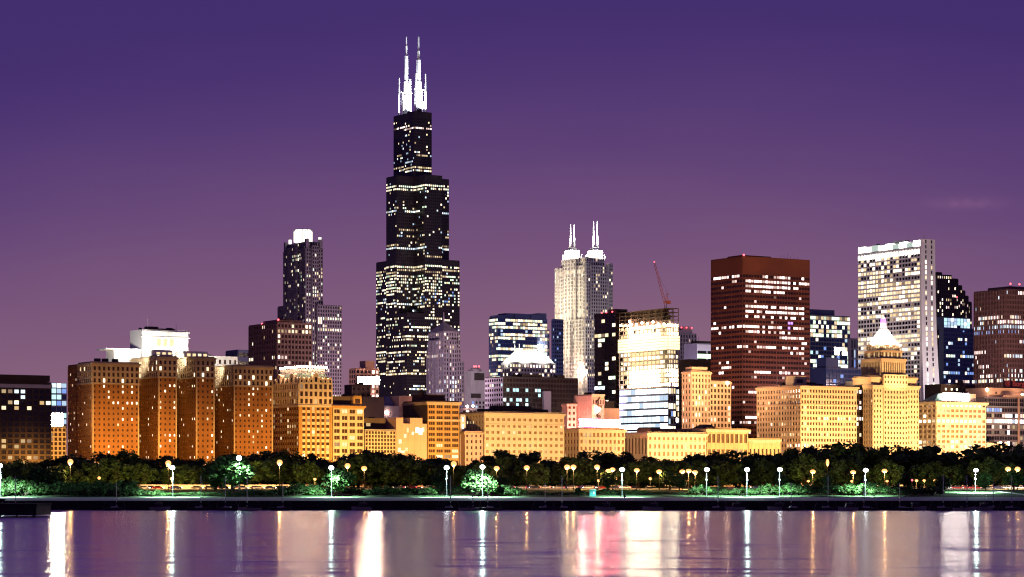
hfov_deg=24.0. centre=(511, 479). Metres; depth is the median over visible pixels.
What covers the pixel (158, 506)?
motor boat
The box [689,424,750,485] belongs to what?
arcaded block
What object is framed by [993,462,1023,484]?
park tree
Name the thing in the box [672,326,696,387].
purple tower
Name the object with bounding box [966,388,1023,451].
banded block
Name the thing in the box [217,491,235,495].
shrub
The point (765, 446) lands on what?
block
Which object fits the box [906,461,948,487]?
park tree
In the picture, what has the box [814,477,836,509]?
sailing boat
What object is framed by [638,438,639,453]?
window
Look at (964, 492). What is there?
ground
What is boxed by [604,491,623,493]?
shrub
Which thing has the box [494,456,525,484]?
park tree
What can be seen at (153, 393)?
brick hotel
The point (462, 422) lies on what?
slim block
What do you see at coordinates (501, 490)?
shrub
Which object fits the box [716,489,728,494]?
shrub
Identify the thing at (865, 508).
sailing boat
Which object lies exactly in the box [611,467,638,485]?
park tree
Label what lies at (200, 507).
sailing boat
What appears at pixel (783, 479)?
park tree
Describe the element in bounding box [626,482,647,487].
park tree
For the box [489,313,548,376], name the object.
blue tower
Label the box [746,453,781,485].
park tree
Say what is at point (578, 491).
park tree
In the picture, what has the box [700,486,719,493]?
shrub
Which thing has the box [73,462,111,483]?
park tree
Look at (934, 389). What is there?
brown block
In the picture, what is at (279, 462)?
street lamp
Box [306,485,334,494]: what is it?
shrub
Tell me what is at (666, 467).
park tree
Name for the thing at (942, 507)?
sailing boat
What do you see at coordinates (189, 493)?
shrub
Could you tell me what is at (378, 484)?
park tree
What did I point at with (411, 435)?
blank block
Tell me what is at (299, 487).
shrub
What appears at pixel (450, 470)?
park tree
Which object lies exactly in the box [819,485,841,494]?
shrub
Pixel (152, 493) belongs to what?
shrub
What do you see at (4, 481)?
shrub
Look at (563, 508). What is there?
sailing boat
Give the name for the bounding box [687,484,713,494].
shrub
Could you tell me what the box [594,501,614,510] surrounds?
motor boat
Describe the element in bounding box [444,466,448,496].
promenade lamp
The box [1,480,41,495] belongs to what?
shrub
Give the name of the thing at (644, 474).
park tree
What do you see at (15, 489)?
sailing boat
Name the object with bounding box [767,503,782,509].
motor boat
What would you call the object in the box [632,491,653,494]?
shrub
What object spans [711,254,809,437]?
red tower
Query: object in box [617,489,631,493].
shrub
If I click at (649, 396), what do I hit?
construction tower
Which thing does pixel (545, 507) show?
sailing boat
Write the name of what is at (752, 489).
shrub
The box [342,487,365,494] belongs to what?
shrub
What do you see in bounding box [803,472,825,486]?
park tree
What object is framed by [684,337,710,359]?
penthouse block
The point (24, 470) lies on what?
park tree
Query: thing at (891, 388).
beacon tower
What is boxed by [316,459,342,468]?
park tree
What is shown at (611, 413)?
rosy block
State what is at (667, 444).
arched block
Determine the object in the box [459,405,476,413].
glow block
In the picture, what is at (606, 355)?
dark tower
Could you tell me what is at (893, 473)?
park tree
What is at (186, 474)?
park tree
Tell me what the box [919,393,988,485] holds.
cornice block
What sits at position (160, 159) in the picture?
sky
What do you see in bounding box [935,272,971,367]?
stepped tower
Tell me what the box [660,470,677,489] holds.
park tree
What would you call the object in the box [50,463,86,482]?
park tree
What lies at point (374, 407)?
stepped block
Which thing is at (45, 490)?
shrub
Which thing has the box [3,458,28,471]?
park tree
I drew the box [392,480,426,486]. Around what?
park tree
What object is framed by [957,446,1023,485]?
park tree
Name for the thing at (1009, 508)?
sailing boat
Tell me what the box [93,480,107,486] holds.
shrub
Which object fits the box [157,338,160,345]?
window
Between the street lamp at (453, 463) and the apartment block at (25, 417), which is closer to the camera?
the street lamp at (453, 463)
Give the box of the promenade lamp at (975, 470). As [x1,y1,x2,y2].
[974,469,977,492]
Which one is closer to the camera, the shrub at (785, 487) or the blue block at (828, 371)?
the shrub at (785, 487)
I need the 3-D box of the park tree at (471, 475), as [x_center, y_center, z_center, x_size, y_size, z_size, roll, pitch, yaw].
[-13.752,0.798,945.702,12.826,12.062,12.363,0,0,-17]
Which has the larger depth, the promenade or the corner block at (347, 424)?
the corner block at (347, 424)
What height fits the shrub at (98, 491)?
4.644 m
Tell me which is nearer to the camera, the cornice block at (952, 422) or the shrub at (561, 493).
the shrub at (561, 493)
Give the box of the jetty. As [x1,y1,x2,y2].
[0,503,51,516]
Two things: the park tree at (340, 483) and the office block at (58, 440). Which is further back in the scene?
the office block at (58, 440)
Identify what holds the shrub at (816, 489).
on the ground
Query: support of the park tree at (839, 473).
on the ground
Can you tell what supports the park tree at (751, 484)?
on the ground
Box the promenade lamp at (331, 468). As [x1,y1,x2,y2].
[329,466,333,496]
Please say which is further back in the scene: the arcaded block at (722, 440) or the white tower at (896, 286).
the white tower at (896, 286)
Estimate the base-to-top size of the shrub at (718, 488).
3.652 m
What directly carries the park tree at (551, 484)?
on the ground
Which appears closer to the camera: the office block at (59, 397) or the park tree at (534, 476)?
the park tree at (534, 476)
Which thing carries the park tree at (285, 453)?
on the ground
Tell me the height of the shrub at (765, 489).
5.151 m
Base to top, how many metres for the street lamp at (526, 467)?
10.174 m
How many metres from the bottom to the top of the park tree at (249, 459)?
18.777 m
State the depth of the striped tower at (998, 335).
2059.32 m
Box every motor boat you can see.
[149,503,169,509]
[351,503,371,509]
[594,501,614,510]
[642,502,662,510]
[724,499,744,509]
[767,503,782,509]
[838,503,858,510]
[906,503,926,509]
[972,503,992,509]
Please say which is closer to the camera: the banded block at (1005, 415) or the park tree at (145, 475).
the park tree at (145, 475)
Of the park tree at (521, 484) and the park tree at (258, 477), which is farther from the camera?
the park tree at (521, 484)
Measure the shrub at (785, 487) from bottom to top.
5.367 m
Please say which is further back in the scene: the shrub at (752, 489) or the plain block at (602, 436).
the plain block at (602, 436)
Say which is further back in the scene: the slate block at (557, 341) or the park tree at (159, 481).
the slate block at (557, 341)
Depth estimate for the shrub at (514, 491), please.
950.01 m
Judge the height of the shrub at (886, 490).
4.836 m
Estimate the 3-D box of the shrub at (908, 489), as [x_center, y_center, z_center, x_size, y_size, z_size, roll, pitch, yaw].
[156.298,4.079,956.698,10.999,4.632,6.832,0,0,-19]
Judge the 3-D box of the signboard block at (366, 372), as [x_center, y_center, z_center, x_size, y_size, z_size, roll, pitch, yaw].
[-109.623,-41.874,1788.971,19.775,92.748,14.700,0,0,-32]
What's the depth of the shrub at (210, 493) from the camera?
946.22 m
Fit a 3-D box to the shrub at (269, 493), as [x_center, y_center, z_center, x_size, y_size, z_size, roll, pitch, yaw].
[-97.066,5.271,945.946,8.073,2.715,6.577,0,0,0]
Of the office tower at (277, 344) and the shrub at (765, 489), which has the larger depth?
the office tower at (277, 344)
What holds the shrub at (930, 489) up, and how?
on the ground
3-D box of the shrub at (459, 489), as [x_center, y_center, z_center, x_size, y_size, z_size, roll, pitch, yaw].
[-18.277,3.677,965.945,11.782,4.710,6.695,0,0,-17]
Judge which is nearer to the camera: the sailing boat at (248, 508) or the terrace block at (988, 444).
the sailing boat at (248, 508)
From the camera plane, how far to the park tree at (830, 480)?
1001.96 m
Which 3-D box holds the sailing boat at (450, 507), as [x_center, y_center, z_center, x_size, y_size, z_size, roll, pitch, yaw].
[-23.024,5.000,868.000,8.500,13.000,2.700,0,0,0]
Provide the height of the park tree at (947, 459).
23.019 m
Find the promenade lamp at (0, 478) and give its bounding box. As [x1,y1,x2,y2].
[0,464,1,496]
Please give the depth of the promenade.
915.68 m
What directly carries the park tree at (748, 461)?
on the ground
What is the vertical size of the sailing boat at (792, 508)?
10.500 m
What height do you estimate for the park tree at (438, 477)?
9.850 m
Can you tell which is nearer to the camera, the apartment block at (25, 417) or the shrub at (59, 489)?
the shrub at (59, 489)
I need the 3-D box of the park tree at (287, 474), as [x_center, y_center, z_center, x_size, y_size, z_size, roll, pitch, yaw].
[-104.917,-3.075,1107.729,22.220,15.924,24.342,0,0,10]
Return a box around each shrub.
[1,476,22,495]
[1,477,37,495]
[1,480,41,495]
[19,480,54,494]
[38,481,63,494]
[47,481,69,494]
[63,486,92,495]
[69,481,99,494]
[80,486,110,495]
[82,481,105,494]
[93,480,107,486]
[96,485,115,495]
[103,480,129,494]
[113,485,144,495]
[144,490,161,495]
[164,492,179,495]
[183,492,198,495]
[201,492,220,495]
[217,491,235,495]
[227,493,243,495]
[243,489,262,495]
[254,490,273,495]
[266,489,283,495]
[272,484,297,494]
[279,482,309,495]
[300,483,326,494]
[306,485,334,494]
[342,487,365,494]
[355,488,374,494]
[373,485,397,494]
[387,487,408,494]
[399,486,418,493]
[408,487,423,494]
[418,487,437,494]
[426,482,453,493]
[453,484,479,493]
[481,487,508,495]
[491,484,520,495]
[506,487,527,494]
[528,491,547,494]
[550,491,568,494]
[572,491,588,494]
[597,488,611,493]
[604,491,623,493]
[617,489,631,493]
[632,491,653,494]
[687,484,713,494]
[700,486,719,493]
[713,486,727,492]
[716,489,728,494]
[729,486,752,494]
[741,487,759,494]
[754,483,782,494]
[780,482,807,494]
[790,483,814,494]
[799,484,816,493]
[810,485,830,493]
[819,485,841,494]
[822,483,853,494]
[840,483,873,494]
[854,485,875,494]
[859,482,883,493]
[873,483,891,493]
[881,483,902,493]
[893,484,916,494]
[903,487,923,494]
[920,485,944,494]
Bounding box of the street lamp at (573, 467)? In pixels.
[571,465,575,489]
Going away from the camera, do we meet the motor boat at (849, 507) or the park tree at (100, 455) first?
the motor boat at (849, 507)
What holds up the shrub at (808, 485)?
on the ground
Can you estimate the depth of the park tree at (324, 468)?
1097.09 m
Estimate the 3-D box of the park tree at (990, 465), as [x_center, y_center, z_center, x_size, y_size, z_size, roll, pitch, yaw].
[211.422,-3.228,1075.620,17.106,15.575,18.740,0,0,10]
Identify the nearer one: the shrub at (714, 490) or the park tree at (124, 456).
the shrub at (714, 490)
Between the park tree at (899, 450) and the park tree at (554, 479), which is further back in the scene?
the park tree at (899, 450)
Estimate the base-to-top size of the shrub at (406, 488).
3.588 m
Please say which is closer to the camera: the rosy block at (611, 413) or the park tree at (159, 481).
the park tree at (159, 481)
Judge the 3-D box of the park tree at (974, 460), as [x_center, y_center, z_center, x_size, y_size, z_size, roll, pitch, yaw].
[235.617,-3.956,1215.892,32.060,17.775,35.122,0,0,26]
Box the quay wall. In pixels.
[3,501,1023,509]
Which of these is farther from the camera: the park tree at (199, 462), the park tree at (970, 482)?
the park tree at (199, 462)
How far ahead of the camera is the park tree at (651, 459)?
1209.83 m
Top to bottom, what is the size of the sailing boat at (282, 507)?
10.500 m
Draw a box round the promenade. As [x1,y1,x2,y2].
[0,497,1023,500]
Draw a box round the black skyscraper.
[376,37,459,396]
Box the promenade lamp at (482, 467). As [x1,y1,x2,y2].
[480,465,484,496]
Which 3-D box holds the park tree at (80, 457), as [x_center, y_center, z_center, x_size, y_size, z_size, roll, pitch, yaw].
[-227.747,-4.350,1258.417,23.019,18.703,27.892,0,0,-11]
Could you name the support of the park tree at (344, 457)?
on the ground
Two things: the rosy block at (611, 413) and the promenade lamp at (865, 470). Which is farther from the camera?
the rosy block at (611, 413)
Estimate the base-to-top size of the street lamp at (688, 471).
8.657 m
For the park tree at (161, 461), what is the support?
on the ground
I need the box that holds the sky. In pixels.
[0,0,1023,455]
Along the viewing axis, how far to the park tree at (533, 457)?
1249.84 m
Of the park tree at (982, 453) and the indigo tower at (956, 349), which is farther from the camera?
the indigo tower at (956, 349)
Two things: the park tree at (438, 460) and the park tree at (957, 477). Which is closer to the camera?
the park tree at (957, 477)
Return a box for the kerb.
[139,488,1022,488]
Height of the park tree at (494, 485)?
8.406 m
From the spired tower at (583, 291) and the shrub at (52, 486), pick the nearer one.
the shrub at (52, 486)
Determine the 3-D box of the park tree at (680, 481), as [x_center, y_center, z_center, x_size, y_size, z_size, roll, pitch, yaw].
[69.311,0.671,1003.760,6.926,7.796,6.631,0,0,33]
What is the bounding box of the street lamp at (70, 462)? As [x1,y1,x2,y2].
[68,459,72,482]
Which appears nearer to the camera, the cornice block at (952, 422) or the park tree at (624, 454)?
the park tree at (624, 454)
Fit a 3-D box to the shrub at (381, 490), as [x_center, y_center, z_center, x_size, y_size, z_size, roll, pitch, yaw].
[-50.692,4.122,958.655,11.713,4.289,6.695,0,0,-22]
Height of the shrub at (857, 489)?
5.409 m
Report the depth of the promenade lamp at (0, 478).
935.89 m
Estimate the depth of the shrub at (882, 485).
962.39 m
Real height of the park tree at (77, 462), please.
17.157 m
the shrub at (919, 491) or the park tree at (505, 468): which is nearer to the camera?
the shrub at (919, 491)
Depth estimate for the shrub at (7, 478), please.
950.48 m
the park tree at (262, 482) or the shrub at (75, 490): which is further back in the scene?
the park tree at (262, 482)
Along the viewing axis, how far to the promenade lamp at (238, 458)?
974.70 m
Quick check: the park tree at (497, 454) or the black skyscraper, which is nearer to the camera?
the park tree at (497, 454)
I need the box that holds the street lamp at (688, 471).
[686,469,690,489]
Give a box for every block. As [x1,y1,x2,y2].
[0,374,51,466]
[51,383,66,455]
[51,413,65,466]
[332,387,365,486]
[344,382,383,417]
[349,361,379,396]
[364,417,395,486]
[383,396,411,417]
[385,418,426,486]
[401,389,461,486]
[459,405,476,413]
[459,414,465,464]
[459,431,483,465]
[485,374,577,412]
[551,319,562,374]
[561,403,577,427]
[564,419,626,486]
[574,392,604,427]
[604,408,619,427]
[625,427,708,486]
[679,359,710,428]
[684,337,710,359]
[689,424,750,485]
[748,438,781,485]
[755,375,859,485]
[810,357,860,384]
[845,381,862,447]
[848,338,857,367]
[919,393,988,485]
[925,381,974,398]
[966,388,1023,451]
[986,443,1007,485]
[997,380,1023,388]
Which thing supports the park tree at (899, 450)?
on the ground
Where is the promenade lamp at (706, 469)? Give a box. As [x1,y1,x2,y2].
[704,468,708,495]
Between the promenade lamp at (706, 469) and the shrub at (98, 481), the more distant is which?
the shrub at (98, 481)
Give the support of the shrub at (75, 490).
on the ground
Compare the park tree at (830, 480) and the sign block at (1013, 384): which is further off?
the sign block at (1013, 384)
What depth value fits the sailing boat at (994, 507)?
869.74 m
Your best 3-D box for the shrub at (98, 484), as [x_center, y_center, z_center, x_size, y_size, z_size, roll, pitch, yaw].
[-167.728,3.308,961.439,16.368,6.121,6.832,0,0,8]
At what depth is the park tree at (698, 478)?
1090.84 m
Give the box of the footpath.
[988,490,1023,494]
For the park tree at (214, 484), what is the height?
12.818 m
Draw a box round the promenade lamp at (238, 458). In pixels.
[237,456,240,491]
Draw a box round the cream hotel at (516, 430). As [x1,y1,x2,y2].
[460,405,565,486]
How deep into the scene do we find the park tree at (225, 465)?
978.39 m
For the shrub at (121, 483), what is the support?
on the ground
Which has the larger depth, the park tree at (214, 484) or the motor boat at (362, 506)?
the park tree at (214, 484)
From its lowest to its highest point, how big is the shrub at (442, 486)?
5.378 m
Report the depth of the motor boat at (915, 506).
871.12 m
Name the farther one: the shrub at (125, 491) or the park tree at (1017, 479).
the park tree at (1017, 479)
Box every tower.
[225,350,247,364]
[248,318,311,383]
[277,229,341,395]
[426,312,463,407]
[465,365,484,408]
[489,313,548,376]
[501,345,555,377]
[555,221,612,394]
[594,309,630,407]
[618,308,679,431]
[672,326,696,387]
[681,366,731,428]
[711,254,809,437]
[810,309,849,367]
[852,316,920,485]
[858,233,938,400]
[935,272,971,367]
[936,317,973,384]
[974,283,1023,387]
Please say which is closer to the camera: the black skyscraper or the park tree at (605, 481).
the park tree at (605, 481)
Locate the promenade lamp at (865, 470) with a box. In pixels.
[863,468,867,495]
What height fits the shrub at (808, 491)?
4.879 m
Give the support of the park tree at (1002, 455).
on the ground
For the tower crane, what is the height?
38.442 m
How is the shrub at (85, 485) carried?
on the ground
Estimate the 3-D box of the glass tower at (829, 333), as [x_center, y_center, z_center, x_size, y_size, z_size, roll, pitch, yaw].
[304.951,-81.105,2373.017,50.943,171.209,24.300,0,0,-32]
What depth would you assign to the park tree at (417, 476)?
1078.48 m
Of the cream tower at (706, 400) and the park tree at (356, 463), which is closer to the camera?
the park tree at (356, 463)
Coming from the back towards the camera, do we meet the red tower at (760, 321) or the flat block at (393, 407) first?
the red tower at (760, 321)
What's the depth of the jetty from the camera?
715.00 m
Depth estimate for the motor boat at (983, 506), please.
867.13 m
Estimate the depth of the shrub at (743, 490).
953.83 m
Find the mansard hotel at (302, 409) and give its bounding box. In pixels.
[273,366,332,486]
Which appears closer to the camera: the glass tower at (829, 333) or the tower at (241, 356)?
the tower at (241, 356)
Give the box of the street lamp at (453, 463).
[451,461,456,484]
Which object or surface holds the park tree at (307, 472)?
on the ground
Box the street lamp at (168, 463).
[165,460,170,489]
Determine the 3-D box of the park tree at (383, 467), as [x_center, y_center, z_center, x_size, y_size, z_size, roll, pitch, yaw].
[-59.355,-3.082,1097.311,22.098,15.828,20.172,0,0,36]
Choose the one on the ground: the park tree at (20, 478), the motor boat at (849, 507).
the park tree at (20, 478)
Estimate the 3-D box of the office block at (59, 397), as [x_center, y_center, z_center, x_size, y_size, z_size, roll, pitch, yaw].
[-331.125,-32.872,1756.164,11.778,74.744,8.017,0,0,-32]
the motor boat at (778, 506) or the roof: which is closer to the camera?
the motor boat at (778, 506)
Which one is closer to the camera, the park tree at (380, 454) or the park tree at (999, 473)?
the park tree at (999, 473)
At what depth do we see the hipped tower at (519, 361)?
2262.93 m
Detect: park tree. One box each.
[0,463,12,480]
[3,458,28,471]
[13,475,26,480]
[14,462,44,481]
[26,466,47,485]
[35,456,89,469]
[41,466,67,483]
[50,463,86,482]
[61,454,90,464]
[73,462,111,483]
[83,457,134,483]
[87,452,111,464]
[105,448,151,471]
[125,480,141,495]
[127,463,158,484]
[130,458,162,471]
[139,471,166,484]
[150,454,185,468]
[154,475,190,484]
[157,464,202,484]
[160,459,194,470]
[177,457,206,467]
[198,461,232,490]
[205,452,257,491]
[219,452,261,461]
[228,457,275,484]
[246,450,277,459]
[251,475,283,484]
[257,456,301,484]
[261,450,306,463]
[292,460,325,484]
[298,453,327,467]
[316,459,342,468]
[317,466,337,485]
[321,465,357,495]
[330,452,357,487]
[336,453,394,487]
[352,449,393,458]
[357,479,391,487]
[364,456,410,487]
[384,457,437,485]
[387,452,437,487]
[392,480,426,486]
[422,456,451,469]
[422,469,432,485]
[430,469,451,485]
[436,462,461,485]
[457,462,498,481]
[460,467,493,495]
[468,449,526,485]
[479,477,498,495]
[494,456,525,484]
[495,474,511,485]
[514,462,550,485]
[514,482,535,486]
[518,451,548,486]
[527,459,578,471]
[530,470,556,485]
[548,467,571,485]
[551,456,606,486]
[574,487,580,495]
[576,450,632,470]
[588,479,602,487]
[599,471,619,488]
[600,451,633,468]
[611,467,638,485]
[615,460,666,487]
[623,456,657,463]
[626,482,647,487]
[639,459,692,487]
[646,481,667,487]
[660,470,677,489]
[668,460,716,487]
[672,472,687,489]
[674,454,709,484]
[687,453,740,486]
[700,459,754,487]
[706,449,767,487]
[707,469,736,487]
[729,469,750,487]
[743,457,779,485]
[743,477,767,486]
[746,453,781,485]
[770,447,813,486]
[775,473,787,485]
[775,473,810,486]
[780,453,828,484]
[798,444,843,464]
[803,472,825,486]
[815,441,902,472]
[819,473,834,486]
[825,459,865,485]
[857,473,885,485]
[865,459,904,485]
[874,445,931,485]
[883,475,904,486]
[897,445,970,473]
[901,472,917,486]
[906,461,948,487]
[934,474,952,490]
[937,464,967,486]
[954,442,1023,464]
[955,456,983,473]
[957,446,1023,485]
[960,473,978,486]
[967,455,1002,481]
[976,472,995,489]
[991,447,1023,466]
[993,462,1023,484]
[996,480,1015,486]
[1002,471,1023,489]
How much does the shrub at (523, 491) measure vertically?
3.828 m
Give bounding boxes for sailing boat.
[9,476,22,502]
[102,483,125,509]
[187,481,209,509]
[216,476,237,510]
[238,481,261,510]
[269,483,291,509]
[436,476,459,509]
[458,481,480,510]
[478,483,501,510]
[531,483,553,509]
[553,477,575,510]
[704,477,724,509]
[782,483,805,510]
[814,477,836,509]
[858,481,877,510]
[891,486,913,509]
[929,476,952,510]
[953,492,975,510]
[984,483,1001,509]
[997,476,1020,510]
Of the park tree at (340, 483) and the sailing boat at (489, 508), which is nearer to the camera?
the sailing boat at (489, 508)
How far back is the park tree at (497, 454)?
1210.96 m
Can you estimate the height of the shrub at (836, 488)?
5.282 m
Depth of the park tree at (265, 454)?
1237.53 m
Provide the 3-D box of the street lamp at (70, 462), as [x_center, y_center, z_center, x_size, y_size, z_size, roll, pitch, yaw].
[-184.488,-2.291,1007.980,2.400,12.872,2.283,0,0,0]
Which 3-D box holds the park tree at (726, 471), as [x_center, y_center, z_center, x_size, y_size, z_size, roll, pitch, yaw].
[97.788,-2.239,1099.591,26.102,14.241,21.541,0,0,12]
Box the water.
[0,510,1023,576]
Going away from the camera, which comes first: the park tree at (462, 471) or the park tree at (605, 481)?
the park tree at (605, 481)
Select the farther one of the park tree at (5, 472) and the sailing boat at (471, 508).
the park tree at (5, 472)
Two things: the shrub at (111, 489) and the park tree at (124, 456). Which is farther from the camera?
the park tree at (124, 456)
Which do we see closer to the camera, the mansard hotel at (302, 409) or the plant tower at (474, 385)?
the mansard hotel at (302, 409)
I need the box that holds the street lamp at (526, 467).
[524,465,529,489]
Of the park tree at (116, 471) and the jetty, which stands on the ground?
the park tree at (116, 471)
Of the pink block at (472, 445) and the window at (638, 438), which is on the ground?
the pink block at (472, 445)
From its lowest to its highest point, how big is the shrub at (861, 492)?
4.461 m
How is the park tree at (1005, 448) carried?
on the ground
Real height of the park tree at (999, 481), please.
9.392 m
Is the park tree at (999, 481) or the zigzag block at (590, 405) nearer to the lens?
the park tree at (999, 481)
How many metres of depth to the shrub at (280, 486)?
954.61 m
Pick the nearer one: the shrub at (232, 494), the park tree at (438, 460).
the shrub at (232, 494)
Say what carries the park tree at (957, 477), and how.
on the ground
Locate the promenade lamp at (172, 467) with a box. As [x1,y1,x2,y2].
[170,466,174,496]
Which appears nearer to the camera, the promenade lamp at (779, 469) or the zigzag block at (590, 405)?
the promenade lamp at (779, 469)
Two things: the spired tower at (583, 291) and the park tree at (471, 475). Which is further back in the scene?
the spired tower at (583, 291)
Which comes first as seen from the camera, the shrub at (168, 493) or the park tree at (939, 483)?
the shrub at (168, 493)
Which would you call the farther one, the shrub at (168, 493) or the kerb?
the kerb
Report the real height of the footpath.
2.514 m
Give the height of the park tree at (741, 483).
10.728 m
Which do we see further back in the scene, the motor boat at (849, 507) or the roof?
the roof
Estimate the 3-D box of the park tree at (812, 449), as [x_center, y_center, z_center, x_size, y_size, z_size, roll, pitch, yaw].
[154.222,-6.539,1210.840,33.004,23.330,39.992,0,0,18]
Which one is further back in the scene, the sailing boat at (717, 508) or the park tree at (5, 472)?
the park tree at (5, 472)
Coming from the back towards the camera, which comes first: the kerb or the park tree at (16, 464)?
the park tree at (16, 464)
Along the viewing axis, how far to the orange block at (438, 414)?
1525.88 m
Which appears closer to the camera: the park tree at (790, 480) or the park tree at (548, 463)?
the park tree at (790, 480)
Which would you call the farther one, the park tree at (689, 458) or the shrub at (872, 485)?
the park tree at (689, 458)
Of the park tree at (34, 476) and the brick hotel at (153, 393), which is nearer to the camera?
the park tree at (34, 476)
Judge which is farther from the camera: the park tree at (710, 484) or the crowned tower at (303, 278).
the crowned tower at (303, 278)
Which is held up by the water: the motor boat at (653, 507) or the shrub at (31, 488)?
the motor boat at (653, 507)
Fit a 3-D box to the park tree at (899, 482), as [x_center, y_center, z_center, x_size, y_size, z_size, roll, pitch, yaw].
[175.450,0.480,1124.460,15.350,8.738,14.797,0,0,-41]
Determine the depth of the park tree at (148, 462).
1195.31 m
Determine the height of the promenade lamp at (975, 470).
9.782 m
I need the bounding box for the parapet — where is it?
[139,485,313,487]
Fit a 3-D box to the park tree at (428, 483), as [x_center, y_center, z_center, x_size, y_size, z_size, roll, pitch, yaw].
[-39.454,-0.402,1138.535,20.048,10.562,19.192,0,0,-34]
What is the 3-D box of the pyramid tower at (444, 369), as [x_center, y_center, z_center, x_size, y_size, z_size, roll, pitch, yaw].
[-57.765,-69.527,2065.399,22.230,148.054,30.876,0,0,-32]
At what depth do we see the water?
417.05 m
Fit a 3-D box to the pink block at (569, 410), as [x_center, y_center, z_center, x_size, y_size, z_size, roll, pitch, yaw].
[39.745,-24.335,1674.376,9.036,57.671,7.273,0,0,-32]
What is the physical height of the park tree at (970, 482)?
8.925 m
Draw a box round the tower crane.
[654,261,670,311]
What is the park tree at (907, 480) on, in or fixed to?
on the ground
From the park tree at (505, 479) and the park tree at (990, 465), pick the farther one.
the park tree at (990, 465)
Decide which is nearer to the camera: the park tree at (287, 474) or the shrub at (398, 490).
the shrub at (398, 490)
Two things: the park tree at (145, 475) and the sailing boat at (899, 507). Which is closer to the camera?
the sailing boat at (899, 507)
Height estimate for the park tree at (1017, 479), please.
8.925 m
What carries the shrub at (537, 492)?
on the ground
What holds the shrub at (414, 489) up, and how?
on the ground
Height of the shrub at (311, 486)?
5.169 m
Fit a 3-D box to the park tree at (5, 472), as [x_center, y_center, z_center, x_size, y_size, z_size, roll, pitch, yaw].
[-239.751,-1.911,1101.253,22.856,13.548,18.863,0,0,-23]
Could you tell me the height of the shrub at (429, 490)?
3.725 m
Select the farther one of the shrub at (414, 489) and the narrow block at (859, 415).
the narrow block at (859, 415)
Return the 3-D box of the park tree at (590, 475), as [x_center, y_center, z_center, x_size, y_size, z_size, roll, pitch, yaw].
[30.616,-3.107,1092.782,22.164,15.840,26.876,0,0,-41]
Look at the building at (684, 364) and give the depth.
2010.04 m
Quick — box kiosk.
[589,489,595,495]
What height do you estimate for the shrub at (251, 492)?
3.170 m
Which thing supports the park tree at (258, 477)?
on the ground
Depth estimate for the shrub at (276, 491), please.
950.97 m
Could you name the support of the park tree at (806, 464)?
on the ground
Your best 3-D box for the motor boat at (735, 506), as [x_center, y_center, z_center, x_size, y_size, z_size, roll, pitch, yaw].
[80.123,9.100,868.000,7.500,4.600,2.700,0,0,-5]
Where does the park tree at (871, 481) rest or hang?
on the ground
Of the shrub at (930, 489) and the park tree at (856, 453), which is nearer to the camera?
the shrub at (930, 489)
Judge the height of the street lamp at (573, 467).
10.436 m
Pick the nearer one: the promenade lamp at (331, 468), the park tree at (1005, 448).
the promenade lamp at (331, 468)
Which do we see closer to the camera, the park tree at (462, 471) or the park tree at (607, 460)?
the park tree at (462, 471)
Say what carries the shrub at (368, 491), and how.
on the ground
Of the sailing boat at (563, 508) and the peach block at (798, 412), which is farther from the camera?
the peach block at (798, 412)
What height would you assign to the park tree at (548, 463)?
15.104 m
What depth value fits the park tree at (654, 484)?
1118.99 m
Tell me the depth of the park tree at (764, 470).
1104.74 m
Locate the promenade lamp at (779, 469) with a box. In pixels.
[777,468,781,495]
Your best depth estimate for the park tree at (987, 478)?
1002.76 m
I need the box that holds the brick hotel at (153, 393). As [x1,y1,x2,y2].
[68,326,274,484]
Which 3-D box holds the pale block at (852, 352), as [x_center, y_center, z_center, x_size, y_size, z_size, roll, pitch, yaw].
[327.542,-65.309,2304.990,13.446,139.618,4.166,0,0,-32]
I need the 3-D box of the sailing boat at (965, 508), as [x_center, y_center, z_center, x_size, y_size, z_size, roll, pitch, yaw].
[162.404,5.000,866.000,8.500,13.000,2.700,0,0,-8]
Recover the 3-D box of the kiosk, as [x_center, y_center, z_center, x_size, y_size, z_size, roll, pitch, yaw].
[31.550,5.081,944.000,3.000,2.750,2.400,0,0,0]
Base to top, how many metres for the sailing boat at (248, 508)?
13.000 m
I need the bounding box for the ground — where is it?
[1,486,1023,496]
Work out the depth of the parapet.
1043.40 m
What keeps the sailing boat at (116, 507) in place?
on the water
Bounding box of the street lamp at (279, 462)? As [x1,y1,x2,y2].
[277,460,282,483]
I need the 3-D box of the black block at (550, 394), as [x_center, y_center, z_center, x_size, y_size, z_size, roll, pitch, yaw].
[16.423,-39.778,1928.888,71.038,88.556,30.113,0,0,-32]
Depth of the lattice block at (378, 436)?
1502.79 m
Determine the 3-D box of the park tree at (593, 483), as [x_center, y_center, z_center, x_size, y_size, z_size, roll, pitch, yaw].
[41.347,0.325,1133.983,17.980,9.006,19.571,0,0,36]
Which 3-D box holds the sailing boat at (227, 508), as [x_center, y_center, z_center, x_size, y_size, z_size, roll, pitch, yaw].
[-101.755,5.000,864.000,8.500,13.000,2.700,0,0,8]
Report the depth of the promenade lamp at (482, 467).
937.87 m
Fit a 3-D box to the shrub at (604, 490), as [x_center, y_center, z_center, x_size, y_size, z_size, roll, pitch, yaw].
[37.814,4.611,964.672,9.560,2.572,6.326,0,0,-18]
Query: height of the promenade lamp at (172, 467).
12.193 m
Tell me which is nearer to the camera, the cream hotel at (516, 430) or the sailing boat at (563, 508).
the sailing boat at (563, 508)
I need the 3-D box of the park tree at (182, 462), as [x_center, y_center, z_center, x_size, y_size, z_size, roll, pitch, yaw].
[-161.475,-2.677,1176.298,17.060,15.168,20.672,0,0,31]

